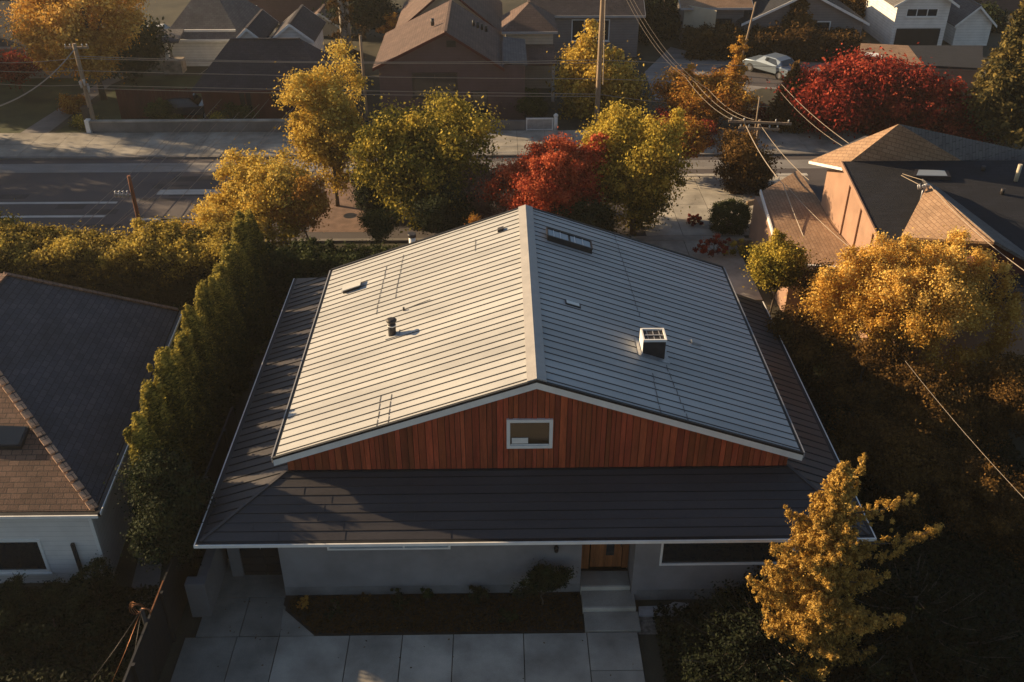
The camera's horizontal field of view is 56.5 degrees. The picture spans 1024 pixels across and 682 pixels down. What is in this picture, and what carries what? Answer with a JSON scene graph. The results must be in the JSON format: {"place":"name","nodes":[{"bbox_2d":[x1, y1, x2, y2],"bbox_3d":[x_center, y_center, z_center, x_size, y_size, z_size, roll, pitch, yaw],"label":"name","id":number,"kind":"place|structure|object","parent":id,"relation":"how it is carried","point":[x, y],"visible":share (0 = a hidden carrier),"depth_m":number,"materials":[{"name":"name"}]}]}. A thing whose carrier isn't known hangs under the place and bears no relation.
{"place":"outdoors","nodes":[
{"label":"outdoors","id":0,"kind":"place"},
{"bbox_2d":[21,73,132,132],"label":"garden path","id":1,"kind":"structure","parent":0,"point":[51,121],"depth_m":64.32,"materials":[{"name":"concrete"}]},
{"bbox_2d":[0,272,181,582],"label":"house","id":2,"kind":"structure","parent":0,"point":[74,361],"depth_m":29.64,"materials":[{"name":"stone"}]},
{"bbox_2d":[0,539,52,575],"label":"window","id":3,"kind":"structure","parent":2,"relation":"in","point":[28,555],"depth_m":28.34,"materials":[{"name":"black glass"}]},
{"bbox_2d":[0,76,202,132],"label":"lawn","id":4,"kind":"structure","parent":0,"point":[28,110],"depth_m":68.12,"materials":[{"name":"green plant"}]},
{"bbox_2d":[0,47,45,93],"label":"red bush","id":5,"kind":"object","parent":4,"relation":"on","point":[23,71],"visible":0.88,"depth_m":67.04,"materials":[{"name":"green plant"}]},
{"bbox_2d":[0,0,152,99],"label":"maple tree","id":6,"kind":"object","parent":4,"relation":"on","point":[47,30],"visible":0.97,"depth_m":63.82,"materials":[{"name":"yellow plant"}]},
{"bbox_2d":[88,13,177,85],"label":"dark tree","id":7,"kind":"object","parent":4,"relation":"on","point":[148,46],"visible":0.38,"depth_m":69.97,"materials":[{"name":"green plant"}]},
{"bbox_2d":[115,88,196,118],"bbox_3d":[-22.875,-15.915,63.781,7.000,2.100,0.150,0,32,-1],"label":"fence","id":8,"kind":"object","parent":4,"relation":"on","point":[131,103],"visible":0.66,"depth_m":63.59,"materials":[{"name":"brown wood"}]},
{"bbox_2d":[84,118,292,132],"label":"wall","id":9,"kind":"structure","parent":4,"relation":"on","point":[157,125],"depth_m":61.63,"materials":[{"name":"concrete"}]},
{"bbox_2d":[126,553,161,608],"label":"side path","id":10,"kind":"structure","parent":0,"point":[150,576],"depth_m":29.08,"materials":[{"name":"concrete"}]},
{"bbox_2d":[157,0,260,73],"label":"house","id":11,"kind":"structure","parent":0,"point":[204,30],"depth_m":73.72,"materials":[{"name":"grey"}]},
{"bbox_2d":[236,9,278,37],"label":"dormer","id":12,"kind":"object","parent":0,"point":[262,23],"depth_m":68.85,"materials":[{"name":"grey"}]},
{"bbox_2d":[248,0,324,23],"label":"house","id":13,"kind":"structure","parent":0,"point":[280,11],"depth_m":84.87,"materials":[{"name":"brown"}]},
{"bbox_2d":[271,4,325,51],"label":"dormer","id":14,"kind":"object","parent":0,"point":[304,23],"depth_m":68.57,"materials":[{"name":"grey"}]},
{"bbox_2d":[309,183,368,231],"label":"brick path","id":15,"kind":"structure","parent":0,"point":[336,221],"depth_m":50.97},
{"bbox_2d":[266,37,374,206],"bbox_3d":[-9.661,-11.133,49.680,5.968,9.061,5.042,0,32,-1],"label":"yellow tree","id":16,"kind":"object","parent":15,"relation":"on","point":[319,122],"visible":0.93,"depth_m":48.94,"materials":[{"name":"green plant"}]},
{"bbox_2d":[170,559,644,681],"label":"driveway","id":17,"kind":"structure","parent":0,"point":[303,653],"depth_m":26.57,"materials":[{"name":"concrete"}]},
{"bbox_2d":[184,548,228,616],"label":"wall","id":18,"kind":"structure","parent":17,"relation":"on","point":[203,587],"depth_m":27.62,"materials":[{"name":"paint"}]},
{"bbox_2d":[284,592,583,634],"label":"mulch","id":19,"kind":"object","parent":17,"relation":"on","point":[370,611],"visible":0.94,"depth_m":27.70,"materials":[{"name":"brown plant"}]},
{"bbox_2d":[0,155,834,238],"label":"road","id":20,"kind":"structure","parent":0,"point":[73,187],"depth_m":53.92,"materials":[{"name":"grey asphalt"}]},
{"bbox_2d":[0,175,386,227],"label":"road patch","id":21,"kind":"object","parent":20,"relation":"on","point":[115,211],"visible":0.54,"depth_m":53.09,"materials":[{"name":"grey asphalt"}]},
{"bbox_2d":[346,167,391,215],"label":"column shrub","id":22,"kind":"object","parent":20,"relation":"on","point":[362,199],"visible":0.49,"depth_m":50.10,"materials":[{"name":"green plant"}]},
{"bbox_2d":[0,173,807,219],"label":"road marking","id":23,"kind":"object","parent":20,"relation":"on","point":[182,191],"visible":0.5,"depth_m":52.63,"materials":[{"name":"paint"}]},
{"bbox_2d":[0,160,826,172],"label":"road gutter","id":24,"kind":"object","parent":20,"relation":"on","point":[118,167],"depth_m":57.08,"materials":[{"name":"grey concrete"}]},
{"bbox_2d":[0,152,827,242],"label":"kerb","id":25,"kind":"structure","parent":20,"relation":"on","point":[352,240],"depth_m":58.09,"materials":[{"name":"concrete"}]},
{"bbox_2d":[337,84,510,232],"bbox_3d":[-4.502,-10.029,49.253,8.868,7.708,9.567,0,32,-1],"label":"round tree","id":26,"kind":"object","parent":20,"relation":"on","point":[413,152],"visible":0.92,"depth_m":47.17,"materials":[{"name":"green plant"}]},
{"bbox_2d":[457,154,516,218],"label":"twiggy bush","id":27,"kind":"object","parent":20,"relation":"on","point":[484,209],"visible":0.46,"depth_m":47.20,"materials":[{"name":"brown plant"}]},
{"bbox_2d":[571,84,700,235],"bbox_3d":[6.232,-8.807,47.706,6.816,7.240,5.834,0,32,-1],"label":"yellow tree","id":28,"kind":"object","parent":20,"relation":"on","point":[639,172],"visible":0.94,"depth_m":46.58,"materials":[{"name":"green plant"}]},
{"bbox_2d":[643,176,786,235],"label":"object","id":29,"kind":"structure","parent":20,"relation":"on","point":[693,197],"depth_m":52.14,"materials":[{"name":"concrete"}]},
{"bbox_2d":[654,112,717,161],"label":"orange tree","id":30,"kind":"object","parent":29,"relation":"on","point":[701,142],"visible":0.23,"depth_m":53.59,"materials":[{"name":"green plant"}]},
{"bbox_2d":[704,196,751,235],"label":"topiary","id":31,"kind":"object","parent":29,"relation":"on","point":[733,222],"visible":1,"depth_m":48.83,"materials":[{"name":"green plant"}]},
{"bbox_2d":[711,124,785,197],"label":"orange tree","id":32,"kind":"object","parent":29,"relation":"on","point":[747,169],"visible":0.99,"depth_m":52.86,"materials":[{"name":"brown plant"}]},
{"bbox_2d":[395,0,502,31],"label":"house","id":33,"kind":"structure","parent":0,"point":[490,12],"depth_m":73.15,"materials":[{"name":"red"}]},
{"bbox_2d":[372,0,526,120],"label":"house","id":34,"kind":"structure","parent":0,"point":[450,31],"depth_m":62.60,"materials":[{"name":"brown"}]},
{"bbox_2d":[412,72,458,97],"bbox_3d":[-5.051,-16.787,62.492,3.069,1.650,0.150,0,32,-1],"label":"garage door","id":35,"kind":"structure","parent":34,"relation":"in","point":[418,84],"depth_m":62.47,"materials":[{"name":"metal"}]},
{"bbox_2d":[0,0,1023,681],"bbox_3d":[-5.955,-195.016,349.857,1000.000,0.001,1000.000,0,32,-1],"label":"ground","id":36,"kind":"structure","parent":0,"point":[170,12],"depth_m":38.61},
{"bbox_2d":[0,568,40,624],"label":"shrub","id":37,"kind":"object","parent":36,"relation":"on","point":[14,590],"visible":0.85,"depth_m":27.35,"materials":[{"name":"green plant"}]},
{"bbox_2d":[0,0,103,77],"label":"house","id":38,"kind":"structure","parent":36,"relation":"on","point":[4,44],"depth_m":71.74,"materials":[{"name":"grey"}]},
{"bbox_2d":[0,583,160,681],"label":"ground cover","id":39,"kind":"object","parent":36,"relation":"on","point":[13,672],"visible":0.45,"depth_m":26.49,"materials":[{"name":"green plant"}]},
{"bbox_2d":[55,550,120,614],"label":"shrub","id":40,"kind":"object","parent":36,"relation":"on","point":[87,589],"visible":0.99,"depth_m":27.70,"materials":[{"name":"green plant"}]},
{"bbox_2d":[0,214,272,309],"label":"hedge","id":41,"kind":"object","parent":36,"relation":"on","point":[145,254],"visible":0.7,"depth_m":41.99,"materials":[{"name":"green plant"}]},
{"bbox_2d":[123,411,166,533],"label":"cedar","id":42,"kind":"object","parent":36,"relation":"on","point":[141,433],"visible":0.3,"depth_m":27.86,"materials":[{"name":"green plant"}]},
{"bbox_2d":[103,441,215,543],"bbox_3d":[-10.024,4.902,28.055,3.193,4.985,3.078,-23,39,-32],"label":"green bush","id":43,"kind":"object","parent":36,"relation":"on","point":[157,473],"visible":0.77,"depth_m":27.15,"materials":[{"name":"green plant"}]},
{"bbox_2d":[120,475,208,582],"bbox_3d":[-9.842,5.897,27.588,2.522,3.820,2.805,0,32,-1],"label":"green bush","id":44,"kind":"object","parent":36,"relation":"on","point":[157,540],"visible":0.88,"depth_m":26.71,"materials":[{"name":"green plant"}]},
{"bbox_2d":[139,376,196,483],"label":"cedar","id":45,"kind":"object","parent":36,"relation":"on","point":[155,410],"visible":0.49,"depth_m":28.99,"materials":[{"name":"green plant"}]},
{"bbox_2d":[147,346,210,480],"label":"cedar","id":46,"kind":"object","parent":36,"relation":"on","point":[179,403],"visible":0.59,"depth_m":30.39,"materials":[{"name":"green plant"}]},
{"bbox_2d":[122,407,236,681],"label":"fence","id":47,"kind":"object","parent":36,"relation":"on","point":[157,638],"visible":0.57,"depth_m":26.67,"materials":[{"name":"black paint"}]},
{"bbox_2d":[170,349,216,474],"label":"cedar","id":48,"kind":"object","parent":36,"relation":"on","point":[189,383],"visible":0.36,"depth_m":32.03,"materials":[{"name":"green plant"}]},
{"bbox_2d":[173,328,221,442],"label":"cedar","id":49,"kind":"object","parent":36,"relation":"on","point":[183,343],"visible":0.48,"depth_m":32.35,"materials":[{"name":"green plant"}]},
{"bbox_2d":[179,303,230,428],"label":"cedar","id":50,"kind":"object","parent":36,"relation":"on","point":[189,318],"visible":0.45,"depth_m":33.10,"materials":[{"name":"green plant"}]},
{"bbox_2d":[193,279,240,403],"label":"cedar","id":51,"kind":"object","parent":36,"relation":"on","point":[205,303],"visible":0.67,"depth_m":34.62,"materials":[{"name":"green plant"}]},
{"bbox_2d":[181,187,266,238],"bbox_3d":[-14.030,-5.373,45.702,4.802,3.554,4.390,0,32,-1],"label":"yellow bush","id":52,"kind":"object","parent":36,"relation":"on","point":[206,212],"visible":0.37,"depth_m":45.21,"materials":[{"name":"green plant"}]},
{"bbox_2d":[203,274,249,397],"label":"cedar","id":53,"kind":"object","parent":36,"relation":"on","point":[221,297],"visible":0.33,"depth_m":35.72,"materials":[{"name":"green plant"}]},
{"bbox_2d":[212,271,255,381],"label":"cedar","id":54,"kind":"object","parent":36,"relation":"on","point":[241,331],"visible":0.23,"depth_m":36.83,"materials":[{"name":"green plant"}]},
{"bbox_2d":[219,242,264,350],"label":"cedar","id":55,"kind":"object","parent":36,"relation":"on","point":[237,277],"visible":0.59,"depth_m":38.11,"materials":[{"name":"green plant"}]},
{"bbox_2d":[230,217,273,321],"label":"cedar","id":56,"kind":"object","parent":36,"relation":"on","point":[240,232],"visible":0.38,"depth_m":39.31,"materials":[{"name":"green plant"}]},
{"bbox_2d":[232,241,271,342],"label":"cedar","id":57,"kind":"object","parent":36,"relation":"on","point":[263,315],"visible":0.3,"depth_m":39.22,"materials":[{"name":"green plant"}]},
{"bbox_2d":[205,139,319,250],"bbox_3d":[-11.974,-6.643,46.188,5.806,5.184,6.014,0,32,-1],"label":"yellow bush","id":58,"kind":"object","parent":36,"relation":"on","point":[256,184],"visible":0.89,"depth_m":45.33,"materials":[{"name":"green plant"}]},
{"bbox_2d":[191,38,341,118],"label":"house","id":59,"kind":"structure","parent":36,"relation":"on","point":[256,52],"depth_m":63.23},
{"bbox_2d":[260,170,335,247],"bbox_3d":[-10.083,-6.127,45.658,3.783,4.888,3.742,0,32,-1],"label":"orange bush","id":60,"kind":"object","parent":36,"relation":"on","point":[311,200],"visible":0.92,"depth_m":44.77,"materials":[{"name":"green plant"}]},
{"bbox_2d":[262,236,399,305],"bbox_3d":[-8.446,-3.250,43.056,7.338,2.853,3.605,0,32,-1],"label":"hedge","id":61,"kind":"object","parent":36,"relation":"on","point":[286,257],"visible":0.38,"depth_m":42.32,"materials":[{"name":"green plant"}]},
{"bbox_2d":[325,0,368,69],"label":"birch tree","id":62,"kind":"object","parent":36,"relation":"on","point":[344,19],"visible":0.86,"depth_m":71.92,"materials":[{"name":"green plant"}]},
{"bbox_2d":[313,0,401,38],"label":"dark tree","id":63,"kind":"object","parent":36,"relation":"on","point":[371,14],"visible":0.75,"depth_m":79.31,"materials":[{"name":"green plant"}]},
{"bbox_2d":[354,205,402,244],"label":"green bush","id":64,"kind":"object","parent":36,"relation":"on","point":[381,226],"visible":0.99,"depth_m":46.37,"materials":[{"name":"green plant"}]},
{"bbox_2d":[407,168,480,234],"bbox_3d":[-3.473,-6.510,47.204,4.093,3.875,4.796,0,32,-1],"label":"green bush","id":65,"kind":"object","parent":36,"relation":"on","point":[436,210],"visible":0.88,"depth_m":46.43,"materials":[{"name":"green plant"}]},
{"bbox_2d":[193,204,876,632],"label":"house","id":66,"kind":"structure","parent":36,"relation":"on","point":[499,402],"depth_m":28.02,"materials":[{"name":"metal"}]},
{"bbox_2d":[239,548,281,574],"bbox_3d":[-7.448,6.099,28.410,1.404,2.520,0.141,0,32,-1],"label":"garage door","id":67,"kind":"structure","parent":66,"relation":"in","point":[256,561],"depth_m":28.78,"materials":[{"name":"black paint"}]},
{"bbox_2d":[507,418,552,448],"bbox_3d":[0.509,2.662,27.431,1.329,1.035,0.090,0,32,-1],"label":"attic window","id":68,"kind":"structure","parent":66,"relation":"in","point":[532,433],"depth_m":27.43,"materials":[{"name":"white glass"}]},
{"bbox_2d":[590,544,622,566],"bbox_3d":[2.822,5.983,28.257,0.940,2.020,0.142,0,32,-1],"label":"front door","id":69,"kind":"structure","parent":66,"relation":"in","point":[601,555],"depth_m":28.56,"materials":[{"name":"brown wood"}]},
{"bbox_2d":[659,542,794,565],"bbox_3d":[6.178,6.024,27.309,3.852,1.019,0.090,0,32,-1],"label":"window","id":70,"kind":"structure","parent":66,"relation":"in","point":[671,554],"depth_m":27.37,"materials":[{"name":"black glass"}]},
{"bbox_2d":[467,127,611,215],"bbox_3d":[1.699,-7.551,47.214,7.142,5.648,5.844,-24,40,-33],"label":"red tree","id":71,"kind":"object","parent":36,"relation":"on","point":[545,176],"visible":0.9,"depth_m":45.96,"materials":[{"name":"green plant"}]},
{"bbox_2d":[504,557,576,603],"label":"shrub","id":72,"kind":"object","parent":36,"relation":"on","point":[542,578],"visible":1,"depth_m":27.27,"materials":[{"name":"green plant"}]},
{"bbox_2d":[548,197,621,233],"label":"green bush","id":73,"kind":"object","parent":36,"relation":"on","point":[595,213],"visible":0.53,"depth_m":45.84,"materials":[{"name":"green plant"}]},
{"bbox_2d":[545,18,654,123],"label":"yellow tree","id":74,"kind":"object","parent":36,"relation":"on","point":[586,69],"visible":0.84,"depth_m":62.98,"materials":[{"name":"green plant"}]},
{"bbox_2d":[638,0,681,45],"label":"dark tree","id":75,"kind":"object","parent":36,"relation":"on","point":[662,18],"visible":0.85,"depth_m":80.59,"materials":[{"name":"green plant"}]},
{"bbox_2d":[646,35,762,128],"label":"tree","id":76,"kind":"object","parent":36,"relation":"on","point":[729,92],"visible":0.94,"depth_m":60.83,"materials":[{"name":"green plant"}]},
{"bbox_2d":[676,0,753,44],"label":"house","id":77,"kind":"structure","parent":36,"relation":"on","point":[695,13],"depth_m":77.55,"materials":[{"name":"grey"}]},
{"bbox_2d":[652,601,853,681],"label":"ground cover","id":78,"kind":"object","parent":36,"relation":"on","point":[670,675],"visible":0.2,"depth_m":26.84,"materials":[{"name":"green plant"}]},
{"bbox_2d":[666,575,851,681],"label":"shrub","id":79,"kind":"object","parent":36,"relation":"on","point":[746,647],"visible":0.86,"depth_m":25.23,"materials":[{"name":"green plant"}]},
{"bbox_2d":[678,19,866,61],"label":"hedge","id":80,"kind":"object","parent":36,"relation":"on","point":[710,42],"visible":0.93,"depth_m":75.42,"materials":[{"name":"green plant"}]},
{"bbox_2d":[741,227,818,315],"bbox_3d":[10.901,-2.291,39.355,3.140,5.115,2.742,0,32,-1],"label":"green bush","id":81,"kind":"object","parent":36,"relation":"on","point":[777,258],"visible":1,"depth_m":38.42,"materials":[{"name":"green plant"}]},
{"bbox_2d":[765,59,814,133],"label":"conifer","id":82,"kind":"object","parent":36,"relation":"on","point":[776,106],"visible":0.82,"depth_m":61.09,"materials":[{"name":"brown plant"}]},
{"bbox_2d":[775,0,817,52],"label":"conifer","id":83,"kind":"object","parent":36,"relation":"on","point":[799,16],"visible":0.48,"depth_m":76.50,"materials":[{"name":"green plant"}]},
{"bbox_2d":[738,0,869,46],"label":"house","id":84,"kind":"structure","parent":36,"relation":"on","point":[834,14],"depth_m":77.30,"materials":[{"name":"grey"}]},
{"bbox_2d":[757,300,853,385],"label":"bronze tree","id":85,"kind":"object","parent":36,"relation":"on","point":[804,342],"visible":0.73,"depth_m":35.59,"materials":[{"name":"brown plant"}]},
{"bbox_2d":[745,452,944,681],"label":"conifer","id":86,"kind":"object","parent":36,"relation":"on","point":[810,590],"visible":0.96,"depth_m":23.89,"materials":[{"name":"yellow plant"}]},
{"bbox_2d":[765,42,976,143],"bbox_3d":[22.977,-16.155,61.421,13.824,5.922,9.816,0,32,-1],"label":"maple tree","id":87,"kind":"object","parent":36,"relation":"on","point":[882,94],"visible":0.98,"depth_m":59.45,"materials":[{"name":"red plant"}]},
{"bbox_2d":[809,327,948,423],"bbox_3d":[13.256,1.511,34.467,4.398,3.924,5.276,-13,34,-19],"label":"bronze tree","id":88,"kind":"object","parent":36,"relation":"on","point":[854,387],"visible":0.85,"depth_m":34.22,"materials":[{"name":"brown plant"}]},
{"bbox_2d":[749,124,1023,374],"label":"house","id":89,"kind":"structure","parent":36,"relation":"on","point":[978,186],"depth_m":41.02,"materials":[{"name":"beige"}]},
{"bbox_2d":[822,398,971,511],"bbox_3d":[12.267,3.658,32.100,4.390,2.838,5.017,-15,35,-23],"label":"bronze tree","id":90,"kind":"object","parent":36,"relation":"on","point":[877,438],"visible":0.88,"depth_m":31.52,"materials":[{"name":"brown plant"}]},
{"bbox_2d":[784,225,1023,387],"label":"golden tree","id":91,"kind":"object","parent":36,"relation":"on","point":[910,286],"visible":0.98,"depth_m":34.59,"materials":[{"name":"yellow plant"}]},
{"bbox_2d":[798,359,1023,681],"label":"ground cover","id":92,"kind":"object","parent":36,"relation":"on","point":[1016,573],"visible":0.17,"depth_m":29.50,"materials":[{"name":"green plant"}]},
{"bbox_2d":[862,0,959,45],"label":"house","id":93,"kind":"structure","parent":36,"relation":"on","point":[906,22],"depth_m":77.94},
{"bbox_2d":[859,43,982,102],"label":"house","id":94,"kind":"structure","parent":36,"relation":"on","point":[965,59],"depth_m":67.56,"materials":[{"name":"beige"}]},
{"bbox_2d":[826,553,1023,681],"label":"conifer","id":95,"kind":"object","parent":36,"relation":"on","point":[923,634],"visible":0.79,"depth_m":25.32,"materials":[{"name":"green plant"}]},
{"bbox_2d":[869,355,1010,461],"bbox_3d":[15.094,2.517,33.488,4.813,3.251,4.691,0,32,-1],"label":"bronze tree","id":96,"kind":"object","parent":36,"relation":"on","point":[963,412],"visible":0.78,"depth_m":33.02,"materials":[{"name":"brown plant"}]},
{"bbox_2d":[875,440,1023,540],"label":"bronze tree","id":97,"kind":"object","parent":36,"relation":"on","point":[984,482],"visible":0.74,"depth_m":30.48,"materials":[{"name":"brown plant"}]},
{"bbox_2d":[914,111,1004,144],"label":"maple tree","id":98,"kind":"object","parent":36,"relation":"on","point":[965,129],"visible":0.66,"depth_m":59.78,"materials":[{"name":"green plant"}]},
{"bbox_2d":[932,343,1023,442],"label":"bronze tree","id":99,"kind":"object","parent":36,"relation":"on","point":[1006,375],"visible":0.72,"depth_m":33.81,"materials":[{"name":"brown plant"}]},
{"bbox_2d":[953,1,1023,149],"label":"conifer","id":100,"kind":"object","parent":36,"relation":"on","point":[998,94],"visible":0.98,"depth_m":58.12,"materials":[{"name":"green plant"}]},
{"bbox_2d":[968,474,1023,570],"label":"bronze tree","id":101,"kind":"object","parent":36,"relation":"on","point":[1014,540],"visible":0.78,"depth_m":29.68,"materials":[{"name":"brown plant"}]},
{"bbox_2d":[0,129,1023,156],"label":"pavement","id":102,"kind":"structure","parent":0,"point":[88,144],"depth_m":60.15,"materials":[{"name":"concrete"}]},
{"bbox_2d":[501,0,557,101],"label":"house","id":103,"kind":"structure","parent":0,"point":[533,25],"depth_m":67.90,"materials":[{"name":"beige"}]},
{"bbox_2d":[530,0,645,57],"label":"house","id":104,"kind":"structure","parent":0,"point":[621,24],"depth_m":75.32,"materials":[{"name":"grey"}]},
{"bbox_2d":[631,235,762,299],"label":"side driveway","id":105,"kind":"structure","parent":0,"point":[733,265],"depth_m":47.18,"materials":[{"name":"concrete"}]},
{"bbox_2d":[645,47,984,99],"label":"street","id":106,"kind":"structure","parent":0,"point":[674,53],"depth_m":74.84,"materials":[{"name":"grey asphalt"}]},
{"bbox_2d":[698,65,980,86],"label":"street asphalt","id":107,"kind":"structure","parent":0,"point":[759,77],"depth_m":72.15,"materials":[{"name":"grey asphalt"}]},
{"bbox_2d":[743,52,802,79],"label":"parked car","id":108,"kind":"object","parent":107,"relation":"on","point":[760,62],"visible":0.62,"depth_m":71.89,"materials":[{"name":"silver metal"}]},
{"bbox_2d":[943,0,996,45],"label":"house","id":109,"kind":"structure","parent":0,"point":[970,22],"depth_m":79.10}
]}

